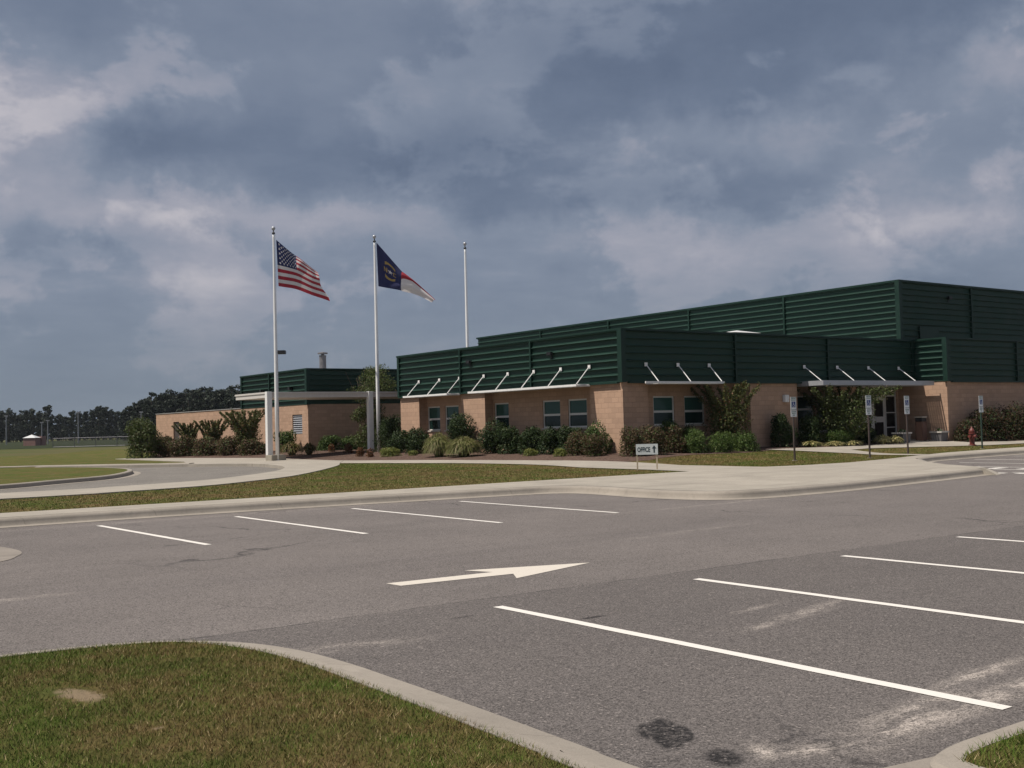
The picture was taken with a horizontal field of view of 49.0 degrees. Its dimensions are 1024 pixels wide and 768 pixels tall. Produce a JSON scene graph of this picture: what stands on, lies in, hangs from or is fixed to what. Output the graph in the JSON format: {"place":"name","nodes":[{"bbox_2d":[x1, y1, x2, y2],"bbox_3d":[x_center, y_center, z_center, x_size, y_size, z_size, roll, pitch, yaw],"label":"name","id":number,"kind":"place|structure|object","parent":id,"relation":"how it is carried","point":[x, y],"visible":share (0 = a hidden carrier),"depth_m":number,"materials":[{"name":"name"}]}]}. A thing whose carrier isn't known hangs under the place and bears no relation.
{"place":"outdoors","nodes":[
{"label":"outdoors","id":0,"kind":"place"},
{"bbox_2d":[0,467,126,483],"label":"loop island","id":1,"kind":"structure","parent":0,"point":[19,475],"depth_m":45.14,"materials":[{"name":"green plant"}]},
{"bbox_2d":[0,438,128,456],"bbox_3d":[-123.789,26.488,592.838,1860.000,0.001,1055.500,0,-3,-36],"label":"field","id":2,"kind":"structure","parent":0,"point":[22,452],"depth_m":126.70,"materials":[{"name":"green plant"}]},
{"bbox_2d":[2,408,16,441],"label":"pine tree","id":3,"kind":"object","parent":2,"relation":"on","point":[9,411],"visible":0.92,"depth_m":392.75,"materials":[{"name":"green plant"}]},
{"bbox_2d":[19,410,32,439],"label":"pine tree","id":4,"kind":"object","parent":2,"relation":"on","point":[26,416],"visible":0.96,"depth_m":391.78,"materials":[{"name":"green plant"}]},
{"bbox_2d":[23,435,40,445],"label":"shed","id":5,"kind":"structure","parent":2,"relation":"on","point":[31,440],"depth_m":203.75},
{"bbox_2d":[38,405,52,426],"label":"pine tree","id":6,"kind":"object","parent":2,"relation":"on","point":[48,408],"visible":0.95,"depth_m":392.14,"materials":[{"name":"green plant"}]},
{"bbox_2d":[53,436,137,446],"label":"chain link fence","id":7,"kind":"object","parent":2,"relation":"on","point":[92,440],"visible":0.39,"depth_m":157.86,"materials":[{"name":"metal"}]},
{"bbox_2d":[91,406,105,438],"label":"pine tree","id":8,"kind":"object","parent":2,"relation":"on","point":[98,411],"visible":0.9,"depth_m":393.25,"materials":[{"name":"green plant"}]},
{"bbox_2d":[100,406,114,439],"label":"pine tree","id":9,"kind":"object","parent":2,"relation":"on","point":[105,413],"visible":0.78,"depth_m":396.24,"materials":[{"name":"green plant"}]},
{"bbox_2d":[0,439,135,448],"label":"rough meadow","id":10,"kind":"structure","parent":0,"point":[19,445],"depth_m":210.72,"materials":[{"name":"green plant"}]},
{"bbox_2d":[0,466,280,492],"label":"bus loop","id":11,"kind":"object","parent":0,"point":[152,475],"visible":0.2,"depth_m":42.12,"materials":[{"name":"concrete"}]},
{"bbox_2d":[0,467,140,489],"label":"loop kerb","id":12,"kind":"structure","parent":11,"relation":"on","point":[129,473],"depth_m":38.81,"materials":[{"name":"concrete"}]},
{"bbox_2d":[0,463,189,467],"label":"drive kerb","id":13,"kind":"structure","parent":11,"relation":"on","point":[89,464],"depth_m":56.64,"materials":[{"name":"concrete"}]},
{"bbox_2d":[0,458,342,499],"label":"apron","id":14,"kind":"object","parent":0,"point":[291,467],"visible":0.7,"depth_m":40.67,"materials":[{"name":"concrete"}]},
{"bbox_2d":[0,639,594,767],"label":"lawn","id":15,"kind":"structure","parent":0,"point":[82,694],"depth_m":6.10,"materials":[{"name":"green plant"}]},
{"bbox_2d":[0,454,1023,767],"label":"parking lot","id":16,"kind":"structure","parent":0,"point":[626,698],"depth_m":10.38,"materials":[{"name":"grey asphalt"}]},
{"bbox_2d":[0,547,21,561],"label":"end island kerb","id":17,"kind":"structure","parent":16,"relation":"on","point":[7,553],"depth_m":15.99,"materials":[{"name":"concrete"}]},
{"bbox_2d":[99,525,209,544],"bbox_3d":[-6.039,2.487,18.625,0.112,0.001,5.106,0,-3,-37],"label":"parking line","id":18,"kind":"object","parent":16,"relation":"on","point":[156,535],"visible":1,"depth_m":18.31,"materials":[{"name":"white paint"}]},
{"bbox_2d":[234,516,366,533],"bbox_3d":[-3.859,2.478,19.881,0.111,0.001,5.342,0,-3,-36],"label":"parking line","id":19,"kind":"object","parent":16,"relation":"on","point":[303,525],"visible":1,"depth_m":19.52,"materials":[{"name":"white paint"}]},
{"bbox_2d":[0,641,638,767],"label":"island kerb","id":20,"kind":"structure","parent":16,"relation":"on","point":[580,755],"depth_m":6.41,"materials":[{"name":"concrete"}]},
{"bbox_2d":[387,563,584,585],"bbox_3d":[-0.174,2.113,12.514,2.549,0.001,0.902,-1,-2,-16],"label":"direction arrow","id":21,"kind":"object","parent":16,"relation":"on","point":[518,572],"visible":1,"depth_m":12.56,"materials":[{"name":"beige paint"}]},
{"bbox_2d":[0,450,1023,527],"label":"kerb","id":22,"kind":"structure","parent":16,"relation":"on","point":[34,520],"depth_m":24.49,"materials":[{"name":"concrete"}]},
{"bbox_2d":[496,606,1011,709],"bbox_3d":[1.316,1.919,8.260,0.112,0.001,4.929,0,-3,-36],"label":"parking line","id":23,"kind":"object","parent":16,"relation":"on","point":[904,687],"visible":1,"depth_m":7.55,"materials":[{"name":"white paint"}]},
{"bbox_2d":[695,578,1023,623],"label":"parking line","id":24,"kind":"object","parent":16,"relation":"on","point":[904,606],"visible":1,"depth_m":9.99,"materials":[{"name":"white paint"}]},
{"bbox_2d":[884,757,932,767],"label":"gutter","id":25,"kind":"object","parent":16,"relation":"on","point":[923,763],"depth_m":5.30,"materials":[{"name":"concrete"}]},
{"bbox_2d":[844,555,1023,573],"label":"parking line","id":26,"kind":"object","parent":16,"relation":"on","point":[935,564],"visible":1,"depth_m":12.35,"materials":[{"name":"white paint"}]},
{"bbox_2d":[930,721,1023,767],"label":"corner kerb","id":27,"kind":"structure","parent":16,"relation":"on","point":[946,758],"depth_m":5.12,"materials":[{"name":"concrete"}]},
{"bbox_2d":[0,447,1023,517],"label":"sidewalk","id":28,"kind":"structure","parent":0,"point":[707,478],"depth_m":29.00,"materials":[{"name":"concrete"}]},
{"bbox_2d":[0,443,1023,512],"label":"lawn","id":29,"kind":"structure","parent":0,"point":[111,456],"depth_m":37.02,"materials":[{"name":"green plant"}]},
{"bbox_2d":[123,416,163,458],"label":"evergreen bush","id":30,"kind":"object","parent":29,"relation":"on","point":[146,441],"visible":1,"depth_m":70.13,"materials":[{"name":"green plant"}]},
{"bbox_2d":[266,455,285,460],"bbox_3d":[-11.656,3.685,55.446,0.760,0.370,0.760,0,-3,-36],"label":"concrete base","id":31,"kind":"object","parent":29,"relation":"on","point":[273,457],"visible":0.6,"depth_m":55.16,"materials":[{"name":"grey concrete"}]},
{"bbox_2d":[271,226,279,460],"bbox_3d":[-11.663,-1.988,55.383,0.280,11.640,0.273,0,-3,-36],"label":"flagpole","id":32,"kind":"object","parent":31,"relation":"on","point":[277,434],"visible":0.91,"depth_m":55.30,"materials":[{"name":"silver metal"}]},
{"bbox_2d":[276,240,329,300],"bbox_3d":[-10.452,-5.681,56.634,0.961,2.891,3.126,-3,-2,31],"label":"striped flag","id":33,"kind":"object","parent":32,"relation":"hanging from","point":[295,272],"visible":1,"depth_m":56.23,"materials":[{"name":"multicoloured fabric"}]},
{"bbox_2d":[155,352,400,450],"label":"service building","id":34,"kind":"structure","parent":29,"relation":"on","point":[311,421],"depth_m":67.85,"materials":[{"name":"beige brick"}]},
{"bbox_2d":[235,391,399,454],"bbox_3d":[-4.108,2.223,64.171,22.920,3.490,4.140,0,-3,-36],"label":"walkway canopy","id":35,"kind":"object","parent":29,"relation":"on","point":[269,397],"visible":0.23,"depth_m":58.20,"materials":[{"name":"metal"}]},
{"bbox_2d":[138,442,891,461],"bbox_3d":[-7.869,3.994,66.831,19.159,0.285,57.358,0,-3,-41],"label":"planting bed","id":36,"kind":"object","parent":29,"relation":"on","point":[330,455],"visible":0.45,"depth_m":48.69,"materials":[{"name":"brown soil"}]},
{"bbox_2d":[151,435,175,456],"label":"red shrub","id":37,"kind":"object","parent":36,"relation":"on","point":[162,451],"visible":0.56,"depth_m":71.54,"materials":[{"name":"green plant"}]},
{"bbox_2d":[166,435,200,456],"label":"red shrub","id":38,"kind":"object","parent":36,"relation":"on","point":[184,446],"visible":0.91,"depth_m":70.11,"materials":[{"name":"green plant"}]},
{"bbox_2d":[172,422,201,440],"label":"crape myrtle","id":39,"kind":"object","parent":36,"relation":"on","point":[189,430],"visible":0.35,"depth_m":72.24,"materials":[{"name":"green plant"}]},
{"bbox_2d":[192,436,221,455],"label":"red shrub","id":40,"kind":"object","parent":36,"relation":"on","point":[205,446],"visible":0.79,"depth_m":68.50,"materials":[{"name":"green plant"}]},
{"bbox_2d":[193,418,228,454],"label":"crape myrtle","id":41,"kind":"object","parent":36,"relation":"on","point":[215,430],"visible":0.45,"depth_m":69.90,"materials":[{"name":"green plant"}]},
{"bbox_2d":[215,435,240,455],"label":"red shrub","id":42,"kind":"object","parent":36,"relation":"on","point":[225,446],"visible":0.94,"depth_m":66.87,"materials":[{"name":"green plant"}]},
{"bbox_2d":[219,408,264,452],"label":"crape myrtle","id":43,"kind":"object","parent":36,"relation":"on","point":[242,428],"visible":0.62,"depth_m":67.12,"materials":[{"name":"green plant"}]},
{"bbox_2d":[236,438,265,455],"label":"red shrub","id":44,"kind":"object","parent":36,"relation":"on","point":[251,446],"visible":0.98,"depth_m":65.08,"materials":[{"name":"green plant"}]},
{"bbox_2d":[273,428,296,452],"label":"green shrub","id":45,"kind":"object","parent":36,"relation":"on","point":[286,437],"visible":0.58,"depth_m":66.22,"materials":[{"name":"green plant"}]},
{"bbox_2d":[279,441,301,455],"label":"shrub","id":46,"kind":"object","parent":36,"relation":"on","point":[291,449],"visible":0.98,"depth_m":61.04,"materials":[{"name":"green plant"}]},
{"bbox_2d":[316,435,341,450],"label":"hedge shrub","id":47,"kind":"object","parent":36,"relation":"on","point":[324,443],"visible":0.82,"depth_m":65.19,"materials":[{"name":"green plant"}]},
{"bbox_2d":[339,436,362,449],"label":"hedge shrub","id":48,"kind":"object","parent":36,"relation":"on","point":[346,439],"visible":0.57,"depth_m":65.92,"materials":[{"name":"green plant"}]},
{"bbox_2d":[345,363,395,447],"bbox_3d":[-8.144,1.309,65.001,3.011,5.055,3.260,0,-3,-36],"label":"young tree","id":49,"kind":"object","parent":36,"relation":"on","point":[361,413],"visible":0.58,"depth_m":64.63,"materials":[{"name":"green plant"}]},
{"bbox_2d":[372,235,380,450],"bbox_3d":[-7.080,-2.071,58.739,0.280,11.520,0.273,0,-3,-36],"label":"flagpole","id":50,"kind":"object","parent":36,"relation":"on","point":[376,355],"visible":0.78,"depth_m":58.68,"materials":[{"name":"silver metal"}]},
{"bbox_2d":[376,243,434,301],"bbox_3d":[-5.563,-5.894,59.756,3.491,3.084,0.575,0,-3,-33],"label":"state flag","id":51,"kind":"object","parent":50,"relation":"attached to","point":[391,275],"visible":1,"depth_m":59.29,"materials":[{"name":"blue fabric"}]},
{"bbox_2d":[372,413,400,451],"bbox_3d":[-6.337,2.534,58.363,1.913,2.058,2.047,0,-3,-36],"label":"dark shrub","id":52,"kind":"object","parent":36,"relation":"on","point":[390,427],"visible":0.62,"depth_m":57.86,"materials":[{"name":"green plant"}]},
{"bbox_2d":[380,447,401,456],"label":"mound plant","id":53,"kind":"object","parent":36,"relation":"on","point":[389,451],"visible":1,"depth_m":52.99,"materials":[{"name":"green plant"}]},
{"bbox_2d":[384,427,409,452],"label":"dark shrub","id":54,"kind":"object","parent":36,"relation":"on","point":[399,442],"visible":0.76,"depth_m":56.04,"materials":[{"name":"green plant"}]},
{"bbox_2d":[404,427,429,453],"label":"dark shrub","id":55,"kind":"object","parent":36,"relation":"on","point":[416,439],"visible":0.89,"depth_m":53.91,"materials":[{"name":"green plant"}]},
{"bbox_2d":[421,432,454,456],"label":"grass clump","id":56,"kind":"object","parent":36,"relation":"on","point":[436,443],"visible":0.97,"depth_m":49.70,"materials":[{"name":"green plant"}]},
{"bbox_2d":[446,413,477,452],"bbox_3d":[-2.454,2.256,52.068,1.544,1.974,1.842,0,-3,-36],"label":"dark shrub","id":57,"kind":"object","parent":36,"relation":"on","point":[459,428],"visible":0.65,"depth_m":51.74,"materials":[{"name":"green plant"}]},
{"bbox_2d":[443,436,482,456],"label":"grass clump","id":58,"kind":"object","parent":36,"relation":"on","point":[462,446],"visible":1,"depth_m":48.40,"materials":[{"name":"green plant"}]},
{"bbox_2d":[477,416,508,453],"bbox_3d":[-0.851,2.280,50.000,1.485,1.715,1.369,-1,-2,-20],"label":"dark shrub","id":59,"kind":"object","parent":36,"relation":"on","point":[488,441],"visible":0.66,"depth_m":49.73,"materials":[{"name":"green plant"}]},
{"bbox_2d":[493,424,521,454],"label":"dark shrub","id":60,"kind":"object","parent":36,"relation":"on","point":[508,437],"visible":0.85,"depth_m":48.47,"materials":[{"name":"green plant"}]},
{"bbox_2d":[517,425,543,454],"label":"dark shrub","id":61,"kind":"object","parent":36,"relation":"on","point":[528,439],"visible":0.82,"depth_m":47.27,"materials":[{"name":"green plant"}]},
{"bbox_2d":[535,426,560,454],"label":"dark shrub","id":62,"kind":"object","parent":36,"relation":"on","point":[549,441],"visible":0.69,"depth_m":46.07,"materials":[{"name":"green plant"}]},
{"bbox_2d":[556,425,583,453],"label":"dark shrub","id":63,"kind":"object","parent":36,"relation":"on","point":[562,436],"visible":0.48,"depth_m":45.58,"materials":[{"name":"green plant"}]},
{"bbox_2d":[564,430,589,455],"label":"red shrub","id":64,"kind":"object","parent":36,"relation":"on","point":[576,446],"visible":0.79,"depth_m":44.13,"materials":[{"name":"green plant"}]},
{"bbox_2d":[580,432,607,456],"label":"red shrub","id":65,"kind":"object","parent":36,"relation":"on","point":[593,443],"visible":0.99,"depth_m":42.93,"materials":[{"name":"green plant"}]},
{"bbox_2d":[584,419,613,454],"bbox_3d":[3.362,2.076,44.013,1.068,1.458,1.108,-2,-2,23],"label":"green shrub","id":66,"kind":"object","parent":36,"relation":"on","point":[594,429],"visible":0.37,"depth_m":43.91,"materials":[{"name":"green plant"}]},
{"bbox_2d":[618,425,648,456],"bbox_3d":[4.543,2.142,42.257,1.211,1.224,1.124,0,-3,-36],"label":"red shrub","id":67,"kind":"object","parent":36,"relation":"on","point":[632,441],"visible":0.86,"depth_m":42.11,"materials":[{"name":"green plant"}]},
{"bbox_2d":[637,424,668,454],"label":"red shrub","id":68,"kind":"object","parent":36,"relation":"on","point":[648,434],"visible":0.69,"depth_m":42.83,"materials":[{"name":"green plant"}]},
{"bbox_2d":[659,424,688,452],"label":"red shrub","id":69,"kind":"object","parent":36,"relation":"on","point":[674,438],"visible":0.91,"depth_m":43.89,"materials":[{"name":"green plant"}]},
{"bbox_2d":[683,427,709,452],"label":"round bush","id":70,"kind":"object","parent":36,"relation":"on","point":[694,440],"visible":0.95,"depth_m":43.90,"materials":[{"name":"green plant"}]},
{"bbox_2d":[705,430,735,452],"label":"round bush","id":71,"kind":"object","parent":36,"relation":"on","point":[720,442],"visible":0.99,"depth_m":44.32,"materials":[{"name":"green plant"}]},
{"bbox_2d":[691,380,761,449],"bbox_3d":[8.918,1.468,46.236,3.159,3.331,2.791,0,-3,-36],"label":"crape myrtle","id":72,"kind":"object","parent":36,"relation":"on","point":[725,415],"visible":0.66,"depth_m":45.74,"materials":[{"name":"green plant"}]},
{"bbox_2d":[731,429,760,451],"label":"round bush","id":73,"kind":"object","parent":36,"relation":"on","point":[744,442],"visible":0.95,"depth_m":45.09,"materials":[{"name":"green plant"}]},
{"bbox_2d":[770,412,797,446],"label":"dark shrub","id":74,"kind":"object","parent":36,"relation":"on","point":[780,424],"visible":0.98,"depth_m":48.04,"materials":[{"name":"green plant"}]},
{"bbox_2d":[797,414,822,445],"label":"dark shrub","id":75,"kind":"object","parent":36,"relation":"on","point":[808,430],"visible":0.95,"depth_m":49.23,"materials":[{"name":"green plant"}]},
{"bbox_2d":[820,428,854,445],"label":"round bush","id":76,"kind":"object","parent":36,"relation":"on","point":[839,435],"visible":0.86,"depth_m":49.39,"materials":[{"name":"green plant"}]},
{"bbox_2d":[797,385,901,441],"bbox_3d":[15.134,1.615,50.507,4.508,3.440,3.762,-1,-2,-7],"label":"crape myrtle","id":77,"kind":"object","parent":36,"relation":"on","point":[836,411],"visible":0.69,"depth_m":50.04,"materials":[{"name":"green plant"}]},
{"bbox_2d":[854,426,877,442],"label":"dark shrub","id":78,"kind":"object","parent":36,"relation":"on","point":[872,435],"visible":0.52,"depth_m":51.31,"materials":[{"name":"green plant"}]},
{"bbox_2d":[636,444,657,469],"bbox_3d":[4.207,2.315,34.984,0.680,0.895,0.042,-1,-2,1],"label":"office sign","id":79,"kind":"object","parent":29,"relation":"on","point":[645,449],"visible":0.94,"depth_m":34.98,"materials":[{"name":"white wood"}]},
{"bbox_2d":[396,279,1023,452],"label":"school building","id":80,"kind":"structure","parent":29,"relation":"on","point":[945,356],"depth_m":53.06,"materials":[{"name":"green metal"}]},
{"bbox_2d":[427,406,440,431],"bbox_3d":[-3.845,1.745,55.721,0.170,1.249,1.240,0,-3,-36],"label":"window","id":81,"kind":"structure","parent":80,"relation":"in","point":[433,412],"depth_m":55.81,"materials":[{"name":"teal glass"}]},
{"bbox_2d":[444,405,458,431],"bbox_3d":[-2.878,1.672,54.399,0.170,1.249,1.300,0,-3,-36],"label":"window","id":82,"kind":"structure","parent":80,"relation":"in","point":[450,410],"depth_m":54.62,"materials":[{"name":"teal glass"}]},
{"bbox_2d":[463,242,468,346],"bbox_3d":[-2.473,-2.144,62.112,0.280,11.480,0.273,0,-3,-36],"label":"flagpole","id":83,"kind":"object","parent":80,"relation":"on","point":[466,295],"visible":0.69,"depth_m":62.16,"materials":[{"name":"silver metal"}]},
{"bbox_2d":[493,403,508,429],"bbox_3d":[-0.443,1.488,51.068,0.170,1.249,1.200,0,-3,-36],"label":"window","id":84,"kind":"structure","parent":80,"relation":"in","point":[501,409],"depth_m":51.13,"materials":[{"name":"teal glass"}]},
{"bbox_2d":[542,400,560,429],"bbox_3d":[1.715,1.324,48.117,0.170,1.249,1.300,0,-3,-36],"label":"window","id":85,"kind":"structure","parent":80,"relation":"in","point":[551,408],"depth_m":48.17,"materials":[{"name":"teal glass"}]},
{"bbox_2d":[568,398,587,428],"bbox_3d":[2.747,1.246,46.706,0.170,1.249,1.320,0,-3,-36],"label":"window","id":86,"kind":"structure","parent":80,"relation":"in","point":[577,407],"depth_m":46.76,"materials":[{"name":"teal glass"}]},
{"bbox_2d":[653,396,673,426],"bbox_3d":[6.149,1.118,45.586,1.260,1.249,0.170,0,-3,-36],"label":"window","id":87,"kind":"structure","parent":80,"relation":"in","point":[663,406],"depth_m":45.63,"materials":[{"name":"teal glass"}]},
{"bbox_2d":[684,396,706,425],"bbox_3d":[7.554,1.120,46.613,1.260,1.249,0.170,0,-3,-36],"label":"window","id":88,"kind":"structure","parent":80,"relation":"in","point":[693,409],"depth_m":46.64,"materials":[{"name":"teal glass"}]},
{"bbox_2d":[797,396,812,433],"bbox_3d":[13.238,1.414,51.435,1.830,1.729,0.170,0,-3,-36],"label":"window","id":89,"kind":"structure","parent":80,"relation":"in","point":[803,407],"depth_m":51.58,"materials":[{"name":"black glass"}]},
{"bbox_2d":[872,397,885,436],"bbox_3d":[17.916,1.697,54.901,0.965,2.140,0.050,0,-3,-36],"label":"door","id":90,"kind":"structure","parent":80,"relation":"in","point":[879,425],"depth_m":54.94,"materials":[{"name":"black glass"}]},
{"bbox_2d":[790,397,797,460],"bbox_3d":[9.925,1.588,39.505,0.227,2.270,0.227,-2,-2,9],"label":"parking sign","id":91,"kind":"object","parent":29,"relation":"on","point":[793,407],"visible":1,"depth_m":39.50,"materials":[{"name":"metal"}]},
{"bbox_2d":[865,395,871,457],"bbox_3d":[12.760,1.539,40.118,0.227,2.270,0.227,-2,-2,9],"label":"parking sign","id":92,"kind":"object","parent":29,"relation":"on","point":[868,404],"visible":0.98,"depth_m":40.11,"materials":[{"name":"metal"}]},
{"bbox_2d":[769,439,1023,454],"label":"entry walk","id":93,"kind":"structure","parent":29,"relation":"on","point":[912,443],"depth_m":48.71,"materials":[{"name":"concrete"}]},
{"bbox_2d":[914,416,926,440],"bbox_3d":[19.478,2.126,53.496,0.440,1.160,0.440,0,-3,-36],"label":"litter bin","id":94,"kind":"object","parent":93,"relation":"on","point":[920,428],"visible":1,"depth_m":53.35,"materials":[{"name":"metal"}]},
{"bbox_2d":[929,428,949,440],"bbox_3d":[20.283,2.393,53.326,0.660,0.633,0.660,0,-3,-36],"label":"planter","id":95,"kind":"object","parent":93,"relation":"on","point":[938,434],"visible":1,"depth_m":53.14,"materials":[{"name":"concrete"}]},
{"bbox_2d":[904,396,909,453],"bbox_3d":[15.167,1.587,43.078,0.227,2.270,0.227,-2,-2,9],"label":"parking sign","id":96,"kind":"object","parent":29,"relation":"on","point":[906,405],"visible":0.97,"depth_m":43.08,"materials":[{"name":"metal"}]},
{"bbox_2d":[861,444,1023,453],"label":"verge grass","id":97,"kind":"structure","parent":29,"relation":"on","point":[945,451],"depth_m":46.74,"materials":[{"name":"green plant"}]},
{"bbox_2d":[979,396,984,448],"bbox_3d":[19.896,1.633,47.588,0.227,2.270,0.227,-2,-2,9],"label":"parking sign","id":98,"kind":"object","parent":29,"relation":"on","point":[980,404],"visible":1,"depth_m":47.58,"materials":[{"name":"metal"}]},
{"bbox_2d":[962,438,1023,441],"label":"shrub bed","id":99,"kind":"object","parent":29,"relation":"on","point":[984,440],"visible":0.4,"depth_m":54.27,"materials":[{"name":"brown soil"}]},
{"bbox_2d":[952,417,980,441],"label":"dark red shrub","id":100,"kind":"object","parent":99,"relation":"on","point":[964,427],"visible":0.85,"depth_m":53.07,"materials":[{"name":"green plant"}]},
{"bbox_2d":[968,405,1008,440],"bbox_3d":[22.916,1.907,53.966,1.832,1.763,1.761,0,-3,-36],"label":"dark red shrub","id":101,"kind":"object","parent":99,"relation":"on","point":[992,427],"visible":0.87,"depth_m":53.64,"materials":[{"name":"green plant"}]},
{"bbox_2d":[992,401,1023,439],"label":"dark red shrub","id":102,"kind":"object","parent":99,"relation":"on","point":[1016,431],"visible":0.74,"depth_m":54.78,"materials":[{"name":"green plant"}]},
{"bbox_2d":[0,0,1023,437],"label":"sky","id":103,"kind":"structure","parent":0,"point":[591,160],"materials":[{"name":"grey"}]},
{"bbox_2d":[647,450,912,466],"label":"side grass","id":104,"kind":"structure","parent":0,"point":[810,460],"depth_m":40.36,"materials":[{"name":"green plant"}]},
{"bbox_2d":[955,726,1023,767],"bbox_3d":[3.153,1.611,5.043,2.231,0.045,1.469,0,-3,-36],"label":"corner grass","id":105,"kind":"structure","parent":0,"point":[990,754],"depth_m":5.00,"materials":[{"name":"green plant"}]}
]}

